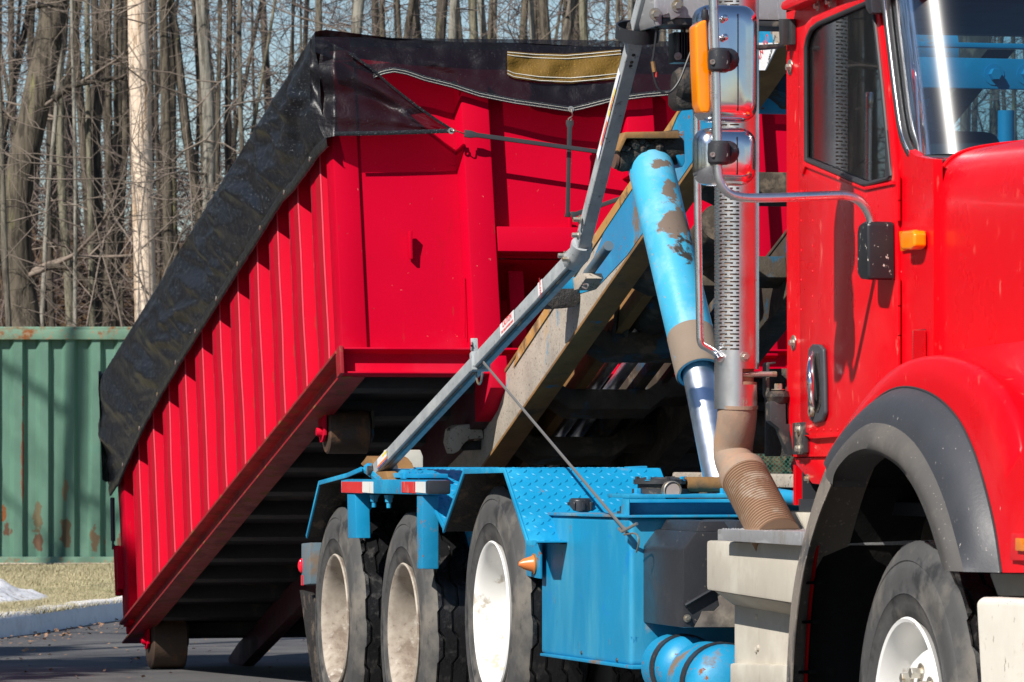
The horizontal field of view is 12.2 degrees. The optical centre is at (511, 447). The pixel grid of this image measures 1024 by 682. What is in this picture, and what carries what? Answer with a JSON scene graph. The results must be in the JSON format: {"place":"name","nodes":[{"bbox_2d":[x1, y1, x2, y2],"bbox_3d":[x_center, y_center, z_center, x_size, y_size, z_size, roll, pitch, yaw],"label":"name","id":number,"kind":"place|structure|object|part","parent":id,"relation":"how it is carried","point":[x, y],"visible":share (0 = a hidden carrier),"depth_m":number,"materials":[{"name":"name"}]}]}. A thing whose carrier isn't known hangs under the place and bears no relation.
{"place":"outdoors","nodes":[
{"label":"outdoors","id":0,"kind":"place"},
{"bbox_2d":[0,0,114,326],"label":"bare tree","id":1,"kind":"object","parent":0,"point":[48,200],"visible":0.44,"depth_m":59.99,"materials":[{"name":"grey plant"}]},
{"bbox_2d":[0,562,120,617],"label":"grass verge","id":2,"kind":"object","parent":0,"point":[57,565],"depth_m":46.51,"materials":[{"name":"beige plant"}]},
{"bbox_2d":[0,578,46,602],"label":"snow patch","id":3,"kind":"object","parent":2,"relation":"on","point":[9,592],"visible":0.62,"depth_m":36.44,"materials":[{"name":"white snow"}]},
{"bbox_2d":[0,327,131,562],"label":"shipping container","id":4,"kind":"object","parent":2,"relation":"on","point":[55,497],"visible":0.34,"depth_m":52.07,"materials":[{"name":"green metal"}]},
{"bbox_2d":[702,455,792,492],"bbox_3d":[2.491,0.440,45.028,3.035,1.700,0.095,0,0,0],"label":"net fence","id":5,"kind":"object","parent":2,"relation":"on","point":[775,465],"visible":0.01,"depth_m":45.01,"materials":[{"name":"grey plastic"}]},
{"bbox_2d":[0,0,152,326],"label":"bare tree","id":6,"kind":"object","parent":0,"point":[119,152],"visible":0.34,"depth_m":62.98,"materials":[{"name":"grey plant"}]},
{"bbox_2d":[0,620,311,681],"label":"asphalt ground","id":7,"kind":"structure","parent":0,"point":[93,655],"depth_m":28.83,"materials":[{"name":"grey asphalt"}]},
{"bbox_2d":[0,563,113,563],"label":"timber sleeper","id":8,"kind":"object","parent":7,"relation":"on","point":[53,563],"depth_m":51.94,"materials":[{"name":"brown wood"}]},
{"bbox_2d":[0,596,122,637],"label":"kerb","id":9,"kind":"structure","parent":7,"relation":"on","point":[18,623],"depth_m":33.96,"materials":[{"name":"concrete"}]},
{"bbox_2d":[0,618,306,681],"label":"fallen leaves","id":10,"kind":"object","parent":7,"relation":"on","point":[34,649],"visible":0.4,"depth_m":32.04,"materials":[{"name":"brown plant"}]},
{"bbox_2d":[113,73,786,668],"bbox_3d":[-0.409,-0.271,25.540,2.461,3.288,6.847,0,0,-14],"label":"roll off box","id":11,"kind":"object","parent":7,"relation":"on","point":[379,283],"visible":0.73,"depth_m":22.77,"materials":[{"name":"paint"}]},
{"bbox_2d":[110,497,115,549],"bbox_3d":[-2.365,0.452,28.401,0.028,0.309,0.143,0,0,-9],"label":"rubber strap","id":12,"kind":"object","parent":11,"relation":"hanging from","point":[112,512],"visible":1,"depth_m":28.42,"materials":[{"name":"black rubber"}]},
{"bbox_2d":[98,30,689,495],"bbox_3d":[-0.483,-0.827,25.660,2.607,2.233,6.761,0,0,-14],"label":"tarpaulin","id":13,"kind":"object","parent":11,"relation":"on","point":[334,84],"visible":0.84,"depth_m":22.58,"materials":[{"name":"black fabric"}]},
{"bbox_2d":[451,130,597,153],"bbox_3d":[0.111,-1.415,22.331,0.815,0.121,0.048,0,0,-14],"label":"rubber strap","id":14,"kind":"object","parent":13,"relation":"attached to","point":[469,134],"visible":0.88,"depth_m":22.32,"materials":[{"name":"rubber"}]},
{"bbox_2d":[565,108,572,216],"bbox_3d":[0.267,-1.329,22.385,0.036,0.514,0.100,0,0,5],"label":"rubber strap","id":15,"kind":"object","parent":13,"relation":"hanging from","point":[569,124],"visible":1,"depth_m":22.38,"materials":[{"name":"rubber"}]},
{"bbox_2d":[570,196,619,218],"bbox_3d":[0.406,-1.125,22.360,0.280,0.124,0.017,0,0,-14],"label":"rubber strap","id":16,"kind":"object","parent":15,"relation":"attached to","point":[579,212],"visible":0.49,"depth_m":22.36,"materials":[{"name":"black rubber"}]},
{"bbox_2d":[298,0,1023,681],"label":"roll off truck","id":17,"kind":"object","parent":7,"relation":"on","point":[876,534],"visible":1,"depth_m":15.69,"materials":[{"name":"metal"}]},
{"bbox_3d":[1.028,-0.731,15.075,0.076,1.406,1.053,0,0,-14],"label":"door","id":18,"kind":"part","parent":17,"relation":"part of","materials":[{"name":"metal"}]},
{"bbox_2d":[65,0,246,303],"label":"bare tree","id":19,"kind":"object","parent":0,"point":[165,119],"visible":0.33,"depth_m":57.94,"materials":[{"name":"brown plant"}]},
{"bbox_2d":[81,20,262,282],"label":"bare tree","id":20,"kind":"object","parent":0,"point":[197,146],"visible":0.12,"depth_m":65.98,"materials":[{"name":"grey plant"}]},
{"bbox_2d":[2,0,680,240],"label":"sky","id":21,"kind":"structure","parent":0,"point":[191,66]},
{"bbox_2d":[528,0,535,38],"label":"bare tree","id":22,"kind":"object","parent":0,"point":[532,34],"visible":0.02,"depth_m":59.97,"materials":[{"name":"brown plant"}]},
{"bbox_2d":[605,0,609,39],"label":"bare tree","id":23,"kind":"object","parent":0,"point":[607,14],"depth_m":65.98,"materials":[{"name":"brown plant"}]},
{"bbox_2d":[628,0,634,19],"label":"bare tree","id":24,"kind":"object","parent":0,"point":[630,9],"visible":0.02,"depth_m":59.95,"materials":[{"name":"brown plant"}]},
{"bbox_2d":[661,29,666,40],"bbox_3d":[2.059,-5.802,61.046,2.048,13.818,3.213,0,0,31],"label":"bare tree","id":25,"kind":"object","parent":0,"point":[663,34],"depth_m":60.95,"materials":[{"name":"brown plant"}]},
{"bbox_2d":[699,454,792,492],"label":"wood floor","id":26,"kind":"structure","parent":0,"point":[789,464],"depth_m":71.66,"materials":[{"name":"brown"}]},
{"bbox_2d":[0,3,87,326],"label":"bare tree","id":27,"kind":"object","parent":26,"relation":"on","point":[5,267],"visible":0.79,"depth_m":55.98,"materials":[{"name":"brown plant"}]},
{"bbox_2d":[0,0,99,326],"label":"bare tree","id":28,"kind":"object","parent":26,"relation":"on","point":[60,150],"visible":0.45,"depth_m":60.93,"materials":[{"name":"brown plant"}]},
{"bbox_2d":[4,0,102,326],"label":"bare tree","id":29,"kind":"object","parent":26,"relation":"on","point":[97,161],"visible":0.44,"depth_m":59.94,"materials":[{"name":"brown plant"}]},
{"bbox_2d":[84,0,95,326],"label":"bare tree","id":30,"kind":"object","parent":26,"relation":"on","point":[90,222],"visible":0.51,"depth_m":58.95,"materials":[{"name":"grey plant"}]},
{"bbox_2d":[0,0,221,326],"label":"bare tree","id":31,"kind":"object","parent":26,"relation":"on","point":[22,285],"visible":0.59,"depth_m":58.82,"materials":[{"name":"brown plant"}]},
{"bbox_2d":[1,0,229,326],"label":"bare tree","id":32,"kind":"object","parent":26,"relation":"on","point":[76,244],"visible":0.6,"depth_m":57.48,"materials":[{"name":"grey plant"}]},
{"bbox_2d":[45,93,185,326],"bbox_3d":[-5.769,-5.834,62.525,2.595,13.753,3.557,0,0,19],"label":"bare tree","id":33,"kind":"object","parent":26,"relation":"on","point":[49,124],"visible":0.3,"depth_m":61.97,"materials":[{"name":"grey plant"}]},
{"bbox_2d":[46,0,215,210],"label":"bare tree","id":34,"kind":"object","parent":26,"relation":"on","point":[208,109],"visible":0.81,"depth_m":56.93,"materials":[{"name":"brown plant"}]},
{"bbox_2d":[127,0,155,320],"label":"utility pole","id":35,"kind":"object","parent":26,"relation":"on","point":[139,39],"visible":0.43,"depth_m":56.89,"materials":[{"name":"brown wood"}]},
{"bbox_2d":[0,2,288,305],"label":"bare tree","id":36,"kind":"object","parent":26,"relation":"on","point":[103,128],"visible":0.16,"depth_m":65.95,"materials":[{"name":"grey plant"}]},
{"bbox_2d":[101,0,221,191],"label":"bare tree","id":37,"kind":"object","parent":26,"relation":"on","point":[218,109],"visible":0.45,"depth_m":62.97,"materials":[{"name":"grey plant"}]},
{"bbox_2d":[153,0,236,283],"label":"bare tree","id":38,"kind":"object","parent":26,"relation":"on","point":[155,46],"visible":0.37,"depth_m":67.98,"materials":[{"name":"grey plant"}]},
{"bbox_2d":[124,0,276,231],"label":"bare tree","id":39,"kind":"object","parent":26,"relation":"on","point":[261,81],"visible":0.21,"depth_m":63.98,"materials":[{"name":"grey plant"}]},
{"bbox_2d":[199,0,261,161],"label":"bare tree","id":40,"kind":"object","parent":26,"relation":"on","point":[234,114],"visible":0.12,"depth_m":69.97,"materials":[{"name":"grey plant"}]},
{"bbox_2d":[225,0,255,174],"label":"bare tree","id":41,"kind":"object","parent":26,"relation":"on","point":[228,102],"visible":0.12,"depth_m":60.97,"materials":[{"name":"grey plant"}]},
{"bbox_2d":[129,0,374,218],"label":"bare tree","id":42,"kind":"object","parent":26,"relation":"on","point":[239,79],"visible":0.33,"depth_m":59.99,"materials":[{"name":"grey plant"}]},
{"bbox_2d":[0,0,522,326],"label":"edge shrub","id":43,"kind":"object","parent":26,"relation":"on","point":[102,254],"visible":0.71,"depth_m":55.92,"materials":[{"name":"brown plant"}]},
{"bbox_2d":[190,0,379,227],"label":"bare tree","id":44,"kind":"object","parent":26,"relation":"on","point":[292,38],"visible":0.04,"depth_m":66.98,"materials":[{"name":"grey plant"}]},
{"bbox_2d":[258,0,364,33],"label":"bare tree","id":45,"kind":"object","parent":26,"relation":"on","point":[358,7],"visible":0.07,"depth_m":56.92,"materials":[{"name":"grey plant"}]},
{"bbox_2d":[315,0,321,30],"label":"bare tree","id":46,"kind":"object","parent":26,"relation":"on","point":[318,10],"depth_m":57.97,"materials":[{"name":"grey plant"}]},
{"bbox_2d":[295,0,392,52],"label":"bare tree","id":47,"kind":"object","parent":26,"relation":"on","point":[300,12],"visible":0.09,"depth_m":72.97,"materials":[{"name":"brown plant"}]},
{"bbox_2d":[0,0,688,326],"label":"thicket","id":48,"kind":"object","parent":26,"relation":"on","point":[110,168],"depth_m":68.46,"materials":[{"name":"brown plant"}]},
{"bbox_2d":[0,227,792,472],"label":"brushwood","id":49,"kind":"object","parent":26,"relation":"on","point":[772,463],"visible":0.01,"depth_m":71.43,"materials":[{"name":"brown plant"}]},
{"bbox_2d":[396,0,401,37],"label":"bare tree","id":50,"kind":"object","parent":26,"relation":"on","point":[398,17],"depth_m":61.97,"materials":[{"name":"grey plant"}]},
{"bbox_2d":[380,1,427,37],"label":"bare tree","id":51,"kind":"object","parent":26,"relation":"on","point":[382,17],"depth_m":65.98,"materials":[{"name":"brown plant"}]},
{"bbox_2d":[414,0,421,37],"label":"bare tree","id":52,"kind":"object","parent":26,"relation":"on","point":[416,9],"visible":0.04,"depth_m":63.96,"materials":[{"name":"brown plant"}]},
{"bbox_2d":[362,0,478,38],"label":"bare tree","id":53,"kind":"object","parent":26,"relation":"on","point":[473,24],"visible":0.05,"depth_m":58.91,"materials":[{"name":"grey plant"}]},
{"bbox_2d":[435,0,447,38],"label":"bare tree","id":54,"kind":"object","parent":26,"relation":"on","point":[441,22],"visible":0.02,"depth_m":57.00,"materials":[{"name":"grey plant"}]},
{"bbox_2d":[457,0,462,38],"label":"bare tree","id":55,"kind":"object","parent":26,"relation":"on","point":[459,33],"depth_m":59.95,"materials":[{"name":"brown plant"}]},
{"bbox_2d":[348,0,630,39],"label":"bare tree","id":56,"kind":"object","parent":26,"relation":"on","point":[453,18],"visible":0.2,"depth_m":56.86,"materials":[{"name":"grey plant"}]},
{"bbox_2d":[493,0,496,38],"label":"bare tree","id":57,"kind":"object","parent":26,"relation":"on","point":[494,17],"visible":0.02,"depth_m":69.98,"materials":[{"name":"grey plant"}]},
{"bbox_2d":[380,0,615,39],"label":"bare tree","id":58,"kind":"object","parent":26,"relation":"on","point":[481,15],"visible":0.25,"depth_m":58.46,"materials":[{"name":"grey plant"}]},
{"bbox_2d":[493,0,619,40],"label":"bare tree","id":59,"kind":"object","parent":26,"relation":"on","point":[617,6],"visible":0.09,"depth_m":62.00,"materials":[{"name":"grey plant"}]},
{"bbox_2d":[561,0,577,39],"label":"bare tree","id":60,"kind":"object","parent":26,"relation":"on","point":[571,16],"visible":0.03,"depth_m":57.99,"materials":[{"name":"grey plant"}]},
{"bbox_2d":[538,0,629,39],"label":"bare tree","id":61,"kind":"object","parent":26,"relation":"on","point":[544,18],"visible":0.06,"depth_m":57.41,"materials":[{"name":"grey plant"}]},
{"bbox_2d":[579,0,673,39],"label":"bare tree","id":62,"kind":"object","parent":26,"relation":"on","point":[583,22],"visible":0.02,"depth_m":58.92,"materials":[{"name":"grey plant"}]}
]}

